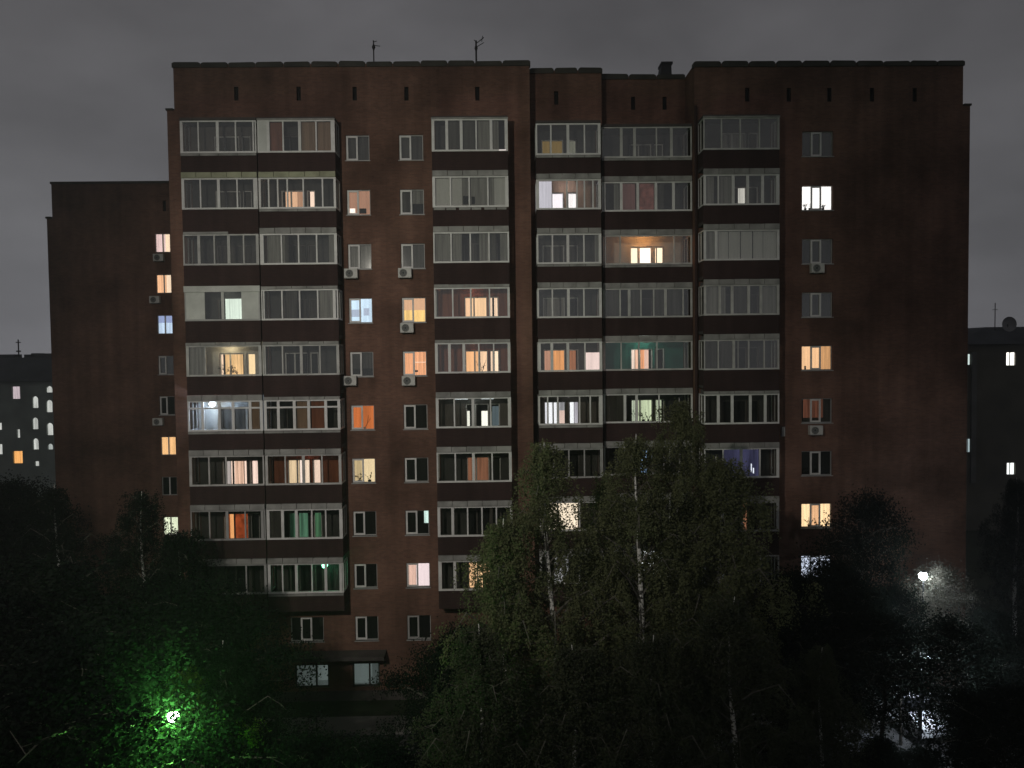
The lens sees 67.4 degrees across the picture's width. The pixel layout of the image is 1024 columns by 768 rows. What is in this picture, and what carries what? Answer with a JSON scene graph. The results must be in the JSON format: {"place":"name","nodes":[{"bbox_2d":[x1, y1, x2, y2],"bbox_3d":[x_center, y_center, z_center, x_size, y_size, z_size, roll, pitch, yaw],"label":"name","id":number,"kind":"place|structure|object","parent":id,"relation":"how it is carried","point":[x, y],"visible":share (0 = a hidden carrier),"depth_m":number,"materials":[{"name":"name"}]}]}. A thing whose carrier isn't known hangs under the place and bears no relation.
{"place":"outdoors","nodes":[
{"label":"outdoors","id":0,"kind":"place"},
{"bbox_2d":[0,353,55,496],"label":"distant building","id":1,"kind":"structure","parent":0,"point":[27,448],"depth_m":103.16,"materials":[{"name":"concrete"}]},
{"bbox_2d":[13,387,19,398],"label":"window","id":2,"kind":"structure","parent":1,"relation":"in","point":[16,390],"depth_m":103.15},
{"bbox_2d":[14,451,22,462],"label":"window","id":3,"kind":"structure","parent":1,"relation":"in","point":[18,456],"depth_m":103.48,"materials":[{"name":"glass"}]},
{"bbox_2d":[32,396,37,407],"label":"window","id":4,"kind":"structure","parent":1,"relation":"in","point":[35,398],"depth_m":103.25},
{"bbox_2d":[32,418,37,428],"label":"window","id":5,"kind":"structure","parent":1,"relation":"in","point":[35,420],"depth_m":103.35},
{"bbox_2d":[33,438,38,448],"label":"window","id":6,"kind":"structure","parent":1,"relation":"in","point":[36,443],"depth_m":103.45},
{"bbox_2d":[46,400,52,411],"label":"window","id":7,"kind":"structure","parent":1,"relation":"in","point":[49,402],"depth_m":103.30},
{"bbox_2d":[46,423,52,434],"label":"window","id":8,"kind":"structure","parent":1,"relation":"in","point":[50,425],"depth_m":103.40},
{"bbox_2d":[45,181,178,605],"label":"apartment wing","id":9,"kind":"structure","parent":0,"point":[112,357],"depth_m":52.95,"materials":[{"name":"brick"}]},
{"bbox_2d":[149,296,160,303],"bbox_3d":[-24.457,-5.761,52.660,0.680,0.520,0.384,-1,2,-1],"label":"air conditioner","id":10,"kind":"object","parent":9,"relation":"attached to","point":[154,299],"visible":1,"depth_m":52.49,"materials":[{"name":"metal"}]},
{"bbox_2d":[152,418,163,425],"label":"air conditioner","id":11,"kind":"object","parent":9,"relation":"attached to","point":[157,421],"visible":1,"depth_m":52.80,"materials":[{"name":"metal"}]},
{"bbox_2d":[153,254,164,261],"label":"air conditioner","id":12,"kind":"object","parent":9,"relation":"attached to","point":[158,257],"visible":1,"depth_m":52.39,"materials":[{"name":"metal"}]},
{"bbox_2d":[155,233,169,251],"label":"window","id":13,"kind":"structure","parent":9,"relation":"in","point":[162,241],"depth_m":52.95,"materials":[{"name":"pink glass"}]},
{"bbox_2d":[156,274,170,292],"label":"window","id":14,"kind":"structure","parent":9,"relation":"in","point":[163,281],"depth_m":53.06,"materials":[{"name":"orange glass"}]},
{"bbox_2d":[157,315,172,333],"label":"window","id":15,"kind":"structure","parent":9,"relation":"in","point":[164,321],"depth_m":53.15,"materials":[{"name":"blue glass"}]},
{"bbox_2d":[159,356,173,374],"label":"window","id":16,"kind":"structure","parent":9,"relation":"in","point":[166,367],"depth_m":53.27,"materials":[{"name":"grey glass"}]},
{"bbox_2d":[159,396,174,415],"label":"window","id":17,"kind":"structure","parent":9,"relation":"in","point":[167,403],"depth_m":53.37,"materials":[{"name":"black glass"}]},
{"bbox_2d":[161,437,175,454],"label":"window","id":18,"kind":"structure","parent":9,"relation":"in","point":[168,444],"depth_m":53.47,"materials":[{"name":"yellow glass"}]},
{"bbox_2d":[162,477,176,494],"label":"window","id":19,"kind":"structure","parent":9,"relation":"in","point":[169,484],"depth_m":53.58,"materials":[{"name":"black glass"}]},
{"bbox_2d":[163,517,177,534],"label":"window","id":20,"kind":"structure","parent":9,"relation":"in","point":[174,520],"depth_m":53.68,"materials":[{"name":"white glass"}]},
{"bbox_2d":[0,499,1023,717],"bbox_3d":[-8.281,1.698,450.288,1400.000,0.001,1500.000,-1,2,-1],"label":"ground","id":21,"kind":"structure","parent":0,"point":[377,707],"depth_m":41.41,"materials":[{"name":"green soil"}]},
{"bbox_2d":[0,469,92,652],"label":"broadleaf tree","id":22,"kind":"object","parent":21,"relation":"on","point":[11,494],"visible":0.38,"depth_m":41.12,"materials":[{"name":"green plant"}]},
{"bbox_2d":[4,484,138,642],"bbox_3d":[-19.395,10.743,33.135,6.648,12.955,5.314,-2,3,-33],"label":"birch tree","id":23,"kind":"object","parent":21,"relation":"on","point":[51,501],"visible":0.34,"depth_m":32.50,"materials":[{"name":"green plant"}]},
{"bbox_2d":[0,541,188,767],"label":"broadleaf tree","id":24,"kind":"object","parent":21,"relation":"on","point":[30,591],"visible":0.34,"depth_m":25.00,"materials":[{"name":"green plant"}]},
{"bbox_2d":[95,488,217,629],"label":"birch tree","id":25,"kind":"object","parent":21,"relation":"on","point":[138,503],"visible":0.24,"depth_m":30.40,"materials":[{"name":"green plant"}]},
{"bbox_2d":[0,600,327,767],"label":"broadleaf tree","id":26,"kind":"object","parent":21,"relation":"on","point":[113,742],"visible":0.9,"depth_m":20.86,"materials":[{"name":"green plant"}]},
{"bbox_2d":[167,709,178,752],"bbox_3d":[-9.648,13.410,22.128,0.322,8.199,0.317,-1,2,-1],"label":"street lamp","id":27,"kind":"object","parent":21,"relation":"on","point":[171,712],"visible":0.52,"depth_m":21.91,"materials":[{"name":"metal"}]},
{"bbox_2d":[109,528,257,678],"bbox_3d":[-12.572,11.352,29.421,6.019,11.849,5.609,-2,2,-32],"label":"broadleaf tree","id":28,"kind":"object","parent":21,"relation":"on","point":[179,550],"visible":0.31,"depth_m":28.86,"materials":[{"name":"green plant"}]},
{"bbox_2d":[127,664,271,767],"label":"broadleaf tree","id":29,"kind":"object","parent":21,"relation":"on","point":[189,675],"visible":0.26,"depth_m":23.84,"materials":[{"name":"green plant"}]},
{"bbox_2d":[135,638,302,767],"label":"broadleaf tree","id":30,"kind":"object","parent":21,"relation":"on","point":[226,685],"visible":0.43,"depth_m":25.10,"materials":[{"name":"green plant"}]},
{"bbox_2d":[114,567,332,762],"bbox_3d":[-10.666,11.910,27.305,8.691,10.846,8.218,0,2,6],"label":"broadleaf tree","id":31,"kind":"object","parent":21,"relation":"on","point":[209,603],"visible":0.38,"depth_m":26.73,"materials":[{"name":"green plant"}]},
{"bbox_2d":[233,716,368,767],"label":"broadleaf tree","id":32,"kind":"object","parent":21,"relation":"on","point":[309,748],"visible":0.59,"depth_m":24.34,"materials":[{"name":"green plant"}]},
{"bbox_2d":[246,717,461,767],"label":"broadleaf tree","id":33,"kind":"object","parent":21,"relation":"on","point":[380,757],"visible":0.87,"depth_m":23.48,"materials":[{"name":"green plant"}]},
{"bbox_2d":[365,616,530,767],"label":"broadleaf tree","id":34,"kind":"object","parent":21,"relation":"on","point":[422,681],"visible":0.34,"depth_m":26.04,"materials":[{"name":"green plant"}]},
{"bbox_2d":[405,620,564,767],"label":"birch tree","id":35,"kind":"object","parent":21,"relation":"on","point":[483,655],"visible":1,"depth_m":21.79,"materials":[{"name":"green plant"}]},
{"bbox_2d":[425,514,580,767],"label":"birch tree","id":36,"kind":"object","parent":21,"relation":"on","point":[501,542],"visible":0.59,"depth_m":25.34,"materials":[{"name":"green plant"}]},
{"bbox_2d":[467,438,665,766],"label":"birch tree","id":37,"kind":"object","parent":21,"relation":"on","point":[544,510],"visible":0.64,"depth_m":26.86,"materials":[{"name":"green plant"}]},
{"bbox_2d":[489,642,670,767],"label":"birch tree","id":38,"kind":"object","parent":21,"relation":"on","point":[566,693],"visible":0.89,"depth_m":22.55,"materials":[{"name":"green plant"}]},
{"bbox_2d":[552,471,646,715],"bbox_3d":[3.519,10.261,31.588,4.551,13.484,4.292,-2,2,-25],"label":"birch tree","id":39,"kind":"object","parent":21,"relation":"on","point":[599,493],"visible":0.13,"depth_m":31.24,"materials":[{"name":"green plant"}]},
{"bbox_2d":[559,433,725,765],"bbox_3d":[4.754,9.469,28.409,6.264,15.270,7.836,-1,2,-1],"label":"birch tree","id":40,"kind":"object","parent":21,"relation":"on","point":[631,461],"visible":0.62,"depth_m":28.03,"materials":[{"name":"green plant"}]},
{"bbox_2d":[575,627,731,767],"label":"birch tree","id":41,"kind":"object","parent":21,"relation":"on","point":[662,710],"visible":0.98,"depth_m":22.13,"materials":[{"name":"green plant"}]},
{"bbox_2d":[609,398,755,762],"bbox_3d":[6.761,8.754,31.511,5.726,16.423,7.163,-1,2,-10],"label":"birch tree","id":42,"kind":"object","parent":21,"relation":"on","point":[680,422],"visible":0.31,"depth_m":30.56,"materials":[{"name":"green plant"}]},
{"bbox_2d":[624,455,830,750],"bbox_3d":[8.293,9.867,30.147,7.590,14.263,7.074,1,2,32],"label":"birch tree","id":43,"kind":"object","parent":21,"relation":"on","point":[721,481],"visible":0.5,"depth_m":29.25,"materials":[{"name":"green plant"}]},
{"bbox_2d":[670,591,817,767],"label":"birch tree","id":44,"kind":"object","parent":21,"relation":"on","point":[731,619],"visible":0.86,"depth_m":24.12,"materials":[{"name":"green plant"}]},
{"bbox_2d":[725,557,885,767],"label":"broadleaf tree","id":45,"kind":"object","parent":21,"relation":"on","point":[794,646],"visible":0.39,"depth_m":29.61,"materials":[{"name":"green plant"}]},
{"bbox_2d":[756,734,872,767],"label":"shrub","id":46,"kind":"object","parent":21,"relation":"on","point":[818,756],"visible":0.03,"depth_m":32.36,"materials":[{"name":"plant"}]},
{"bbox_2d":[793,479,937,702],"bbox_3d":[17.164,10.543,37.755,6.717,12.144,5.928,-2,2,-29],"label":"broadleaf tree","id":47,"kind":"object","parent":21,"relation":"on","point":[870,511],"visible":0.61,"depth_m":37.03,"materials":[{"name":"green plant"}]},
{"bbox_2d":[838,731,917,767],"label":"shrub","id":48,"kind":"object","parent":21,"relation":"on","point":[884,748],"visible":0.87,"depth_m":29.55,"materials":[{"name":"green plant"}]},
{"bbox_2d":[822,596,966,742],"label":"broadleaf tree","id":49,"kind":"object","parent":21,"relation":"on","point":[875,630],"visible":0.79,"depth_m":30.50,"materials":[{"name":"green plant"}]},
{"bbox_2d":[888,744,943,767],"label":"shrub","id":50,"kind":"object","parent":21,"relation":"on","point":[908,754],"visible":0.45,"depth_m":30.81,"materials":[{"name":"green plant"}]},
{"bbox_2d":[899,555,984,703],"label":"broadleaf tree","id":51,"kind":"object","parent":21,"relation":"on","point":[943,576],"visible":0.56,"depth_m":37.30,"materials":[{"name":"green plant"}]},
{"bbox_2d":[879,600,1023,767],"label":"broadleaf tree","id":52,"kind":"object","parent":21,"relation":"on","point":[955,652],"visible":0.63,"depth_m":30.47,"materials":[{"name":"green plant"}]},
{"bbox_2d":[935,586,972,687],"bbox_3d":[23.100,13.653,40.201,0.887,5.596,2.140,-1,2,-1],"label":"street lamp","id":53,"kind":"object","parent":21,"relation":"on","point":[957,599],"visible":0.17,"depth_m":39.51,"materials":[{"name":"metal"}]},
{"bbox_2d":[896,672,1023,767],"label":"broadleaf tree","id":54,"kind":"object","parent":21,"relation":"on","point":[973,742],"visible":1,"depth_m":26.70,"materials":[{"name":"green plant"}]},
{"bbox_2d":[938,711,1019,767],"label":"shrub","id":55,"kind":"object","parent":21,"relation":"on","point":[976,757],"depth_m":31.73,"materials":[{"name":"green plant"}]},
{"bbox_2d":[975,477,1023,651],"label":"slender tree","id":56,"kind":"object","parent":21,"relation":"on","point":[1013,496],"visible":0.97,"depth_m":44.72,"materials":[{"name":"green plant"}]},
{"bbox_2d":[0,0,1023,356],"label":"sky","id":57,"kind":"structure","parent":0,"point":[87,86],"materials":[{"name":"grey"}]},
{"bbox_2d":[234,709,894,736],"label":"pavement","id":58,"kind":"structure","parent":0,"point":[352,724],"depth_m":37.86,"materials":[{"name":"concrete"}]},
{"bbox_2d":[165,60,971,701],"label":"apartment building","id":59,"kind":"structure","parent":0,"point":[599,262],"depth_m":40.23,"materials":[{"name":"red brick"}]},
{"bbox_2d":[290,617,324,642],"bbox_3d":[-10.838,13.007,40.751,1.821,1.340,0.328,-1,2,-1],"label":"window","id":60,"kind":"structure","parent":59,"relation":"in","point":[314,626],"depth_m":40.87,"materials":[{"name":"black glass"}]},
{"bbox_2d":[295,664,328,687],"bbox_3d":[-10.610,15.497,40.916,1.801,1.263,0.188,-1,2,-1],"label":"window","id":61,"kind":"structure","parent":59,"relation":"in","point":[322,681],"depth_m":40.96,"materials":[{"name":"glass"}]},
{"bbox_2d":[343,376,356,385],"bbox_3d":[-8.425,-0.160,39.997,0.680,0.520,0.384,-1,2,-1],"label":"air conditioner","id":62,"kind":"object","parent":59,"relation":"attached to","point":[349,380],"visible":1,"depth_m":39.82,"materials":[{"name":"metal"}]},
{"bbox_2d":[344,269,357,278],"bbox_3d":[-8.327,-5.700,39.796,0.680,0.520,0.384,-1,2,-1],"label":"air conditioner","id":63,"kind":"object","parent":59,"relation":"attached to","point":[350,273],"visible":1,"depth_m":39.62,"materials":[{"name":"metal"}]},
{"bbox_2d":[345,136,369,160],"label":"window","id":64,"kind":"structure","parent":59,"relation":"in","point":[357,147],"depth_m":39.99,"materials":[{"name":"grey glass"}]},
{"bbox_2d":[346,190,370,215],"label":"window","id":65,"kind":"structure","parent":59,"relation":"in","point":[358,201],"depth_m":40.09,"materials":[{"name":"orange glass"}]},
{"bbox_2d":[348,244,371,269],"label":"window","id":66,"kind":"structure","parent":59,"relation":"in","point":[359,255],"depth_m":40.20,"materials":[{"name":"grey glass"}]},
{"bbox_2d":[348,298,372,323],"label":"window","id":67,"kind":"structure","parent":59,"relation":"in","point":[360,309],"depth_m":40.30,"materials":[{"name":"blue glass"}]},
{"bbox_2d":[350,352,373,376],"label":"window","id":68,"kind":"structure","parent":59,"relation":"in","point":[361,363],"depth_m":40.40,"materials":[{"name":"grey glass"}]},
{"bbox_2d":[350,405,374,430],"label":"window","id":69,"kind":"structure","parent":59,"relation":"in","point":[362,416],"depth_m":40.51,"materials":[{"name":"orange glass"}]},
{"bbox_2d":[351,458,375,483],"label":"window","id":70,"kind":"structure","parent":59,"relation":"in","point":[363,469],"depth_m":40.60,"materials":[{"name":"yellow glass"}]},
{"bbox_2d":[352,511,376,536],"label":"window","id":71,"kind":"structure","parent":59,"relation":"in","point":[364,522],"depth_m":40.72,"materials":[{"name":"black glass"}]},
{"bbox_2d":[353,564,377,589],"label":"window","id":72,"kind":"structure","parent":59,"relation":"in","point":[365,575],"depth_m":40.82,"materials":[{"name":"black glass"}]},
{"bbox_2d":[354,616,378,641],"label":"window","id":73,"kind":"structure","parent":59,"relation":"in","point":[366,626],"depth_m":40.93,"materials":[{"name":"black glass"}]},
{"bbox_2d":[353,663,379,685],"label":"window","id":74,"kind":"structure","parent":59,"relation":"in","point":[361,671],"depth_m":41.00,"materials":[{"name":"glass"}]},
{"bbox_2d":[398,268,411,278],"bbox_3d":[-5.550,-5.735,39.847,0.680,0.520,0.384,-1,2,-1],"label":"air conditioner","id":75,"kind":"object","parent":59,"relation":"attached to","point":[404,272],"visible":1,"depth_m":39.67,"materials":[{"name":"metal"}]},
{"bbox_2d":[400,323,413,332],"bbox_3d":[-5.454,-2.900,39.953,0.680,0.520,0.384,-1,2,-1],"label":"air conditioner","id":76,"kind":"object","parent":59,"relation":"attached to","point":[406,327],"visible":1,"depth_m":39.78,"materials":[{"name":"metal"}]},
{"bbox_2d":[402,376,415,385],"bbox_3d":[-5.385,-0.160,40.054,0.680,0.520,0.384,-1,2,-1],"label":"air conditioner","id":77,"kind":"object","parent":59,"relation":"attached to","point":[408,380],"visible":1,"depth_m":39.88,"materials":[{"name":"metal"}]},
{"bbox_2d":[398,135,423,160],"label":"window","id":78,"kind":"structure","parent":59,"relation":"in","point":[410,146],"depth_m":40.04,"materials":[{"name":"grey glass"}]},
{"bbox_2d":[399,190,424,214],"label":"window","id":79,"kind":"structure","parent":59,"relation":"in","point":[411,201],"depth_m":40.12,"materials":[{"name":"grey glass"}]},
{"bbox_2d":[401,244,425,268],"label":"window","id":80,"kind":"structure","parent":59,"relation":"in","point":[412,255],"depth_m":40.26,"materials":[{"name":"grey glass"}]},
{"bbox_2d":[401,297,426,322],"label":"window","id":81,"kind":"structure","parent":59,"relation":"in","point":[413,309],"depth_m":40.35,"materials":[{"name":"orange glass"}]},
{"bbox_2d":[403,351,427,376],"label":"window","id":82,"kind":"structure","parent":59,"relation":"in","point":[414,362],"depth_m":40.46,"materials":[{"name":"orange glass"}]},
{"bbox_2d":[403,404,427,429],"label":"window","id":83,"kind":"structure","parent":59,"relation":"in","point":[415,416],"depth_m":40.56,"materials":[{"name":"black glass"}]},
{"bbox_2d":[404,457,428,482],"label":"window","id":84,"kind":"structure","parent":59,"relation":"in","point":[416,469],"depth_m":40.67,"materials":[{"name":"black glass"}]},
{"bbox_2d":[405,510,429,535],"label":"window","id":85,"kind":"structure","parent":59,"relation":"in","point":[417,521],"depth_m":40.76,"materials":[{"name":"black glass"}]},
{"bbox_2d":[406,563,430,588],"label":"window","id":86,"kind":"structure","parent":59,"relation":"in","point":[418,574],"depth_m":40.86,"materials":[{"name":"pink glass"}]},
{"bbox_2d":[407,615,430,640],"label":"window","id":87,"kind":"structure","parent":59,"relation":"in","point":[417,625],"depth_m":40.98,"materials":[{"name":"black glass"}]},
{"bbox_2d":[474,36,483,61],"bbox_3d":[-1.505,-17.408,41.224,1.085,2.503,0.450,-1,2,-1],"label":"antenna","id":88,"kind":"object","parent":59,"relation":"on","point":[476,46],"visible":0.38,"depth_m":41.14,"materials":[{"name":"metal"}]},
{"bbox_2d":[658,61,672,74],"bbox_3d":[8.502,-17.134,43.119,0.854,1.577,0.920,-1,2,-1],"label":"roof vent","id":89,"kind":"object","parent":59,"relation":"on","point":[664,67],"visible":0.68,"depth_m":42.71,"materials":[{"name":"metal"}]},
{"bbox_2d":[801,555,828,575],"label":"window","id":90,"kind":"structure","parent":59,"relation":"in","point":[812,558],"depth_m":41.26,"materials":[{"name":"white glass"}]},
{"bbox_2d":[808,425,822,435],"bbox_3d":[16.012,2.451,40.555,0.680,0.520,0.384,-1,2,-1],"label":"air conditioner","id":91,"kind":"object","parent":59,"relation":"attached to","point":[815,429],"visible":1,"depth_m":40.39,"materials":[{"name":"metal"}]},
{"bbox_2d":[801,239,831,264],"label":"window","id":92,"kind":"structure","parent":59,"relation":"in","point":[813,250],"depth_m":40.64,"materials":[{"name":"grey glass"}]},
{"bbox_2d":[801,503,831,528],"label":"window","id":93,"kind":"structure","parent":59,"relation":"in","point":[813,511],"depth_m":41.15,"materials":[{"name":"yellow glass"}]},
{"bbox_2d":[801,398,832,423],"bbox_3d":[16.169,1.432,40.837,1.720,1.340,0.328,-1,2,-1],"label":"window","id":94,"kind":"structure","parent":59,"relation":"in","point":[816,410],"depth_m":40.94,"materials":[{"name":"brown glass"}]},
{"bbox_2d":[801,451,832,476],"bbox_3d":[16.203,4.230,40.940,1.720,1.340,0.328,-1,2,-1],"label":"window","id":95,"kind":"structure","parent":59,"relation":"in","point":[814,463],"depth_m":41.06,"materials":[{"name":"black glass"}]},
{"bbox_2d":[810,263,824,273],"bbox_3d":[15.972,-6.043,40.242,0.680,0.520,0.384,-1,2,-1],"label":"air conditioner","id":96,"kind":"object","parent":59,"relation":"attached to","point":[817,268],"visible":1,"depth_m":40.07,"materials":[{"name":"metal"}]},
{"bbox_2d":[801,132,833,156],"bbox_3d":[16.002,-12.558,40.320,1.720,1.340,0.328,-1,2,-1],"label":"window","id":97,"kind":"structure","parent":59,"relation":"in","point":[814,144],"depth_m":40.43,"materials":[{"name":"grey glass"}]},
{"bbox_2d":[801,186,833,210],"bbox_3d":[16.035,-9.760,40.424,1.720,1.340,0.328,-1,2,-1],"label":"window","id":98,"kind":"structure","parent":59,"relation":"in","point":[814,198],"depth_m":40.54,"materials":[{"name":"white glass"}]},
{"bbox_2d":[801,292,833,317],"bbox_3d":[16.102,-4.164,40.630,1.720,1.340,0.328,-1,2,-1],"label":"window","id":99,"kind":"structure","parent":59,"relation":"in","point":[814,305],"depth_m":40.74,"materials":[{"name":"grey glass"}]},
{"bbox_2d":[801,345,833,370],"bbox_3d":[16.136,-1.366,40.733,1.720,1.340,0.328,-1,2,-1],"label":"window","id":100,"kind":"structure","parent":59,"relation":"in","point":[814,358],"depth_m":40.84,"materials":[{"name":"orange glass"}]},
{"bbox_2d":[133,724,1023,767],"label":"road","id":101,"kind":"structure","parent":0,"point":[896,738],"depth_m":36.10,"materials":[{"name":"asphalt"}]},
{"bbox_2d":[798,550,912,731],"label":"broadleaf tree","id":102,"kind":"object","parent":101,"relation":"on","point":[840,570],"visible":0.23,"depth_m":32.98,"materials":[{"name":"green plant"}]},
{"bbox_2d":[870,685,943,738],"bbox_3d":[19.176,15.866,37.590,1.822,1.460,4.330,-1,2,-9],"label":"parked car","id":103,"kind":"object","parent":101,"relation":"on","point":[916,732],"visible":0.19,"depth_m":36.10,"materials":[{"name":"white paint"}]},
{"bbox_2d":[875,575,942,745],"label":"broadleaf tree","id":104,"kind":"object","parent":101,"relation":"on","point":[907,597],"visible":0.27,"depth_m":35.05,"materials":[{"name":"green plant"}]},
{"bbox_2d":[919,571,927,648],"bbox_3d":[19.932,12.828,37.278,0.382,7.537,0.376,-1,2,-1],"label":"street lamp","id":105,"kind":"object","parent":101,"relation":"on","point":[922,576],"visible":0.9,"depth_m":37.12,"materials":[{"name":"metal"}]},
{"bbox_2d":[966,327,1023,530],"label":"distant building","id":106,"kind":"structure","parent":0,"point":[995,418],"depth_m":77.15,"materials":[{"name":"concrete"}]},
{"bbox_2d":[1002,317,1016,331],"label":"satellite dish","id":107,"kind":"object","parent":106,"relation":"on","point":[1009,324],"visible":1,"depth_m":79.66,"materials":[{"name":"metal"}]},
{"bbox_2d":[1006,352,1013,364],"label":"window","id":108,"kind":"structure","parent":106,"relation":"in","point":[1009,356],"depth_m":77.18,"materials":[{"name":"glass"}]},
{"bbox_2d":[1007,463,1013,473],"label":"window","id":109,"kind":"structure","parent":106,"relation":"in","point":[1010,466],"depth_m":77.58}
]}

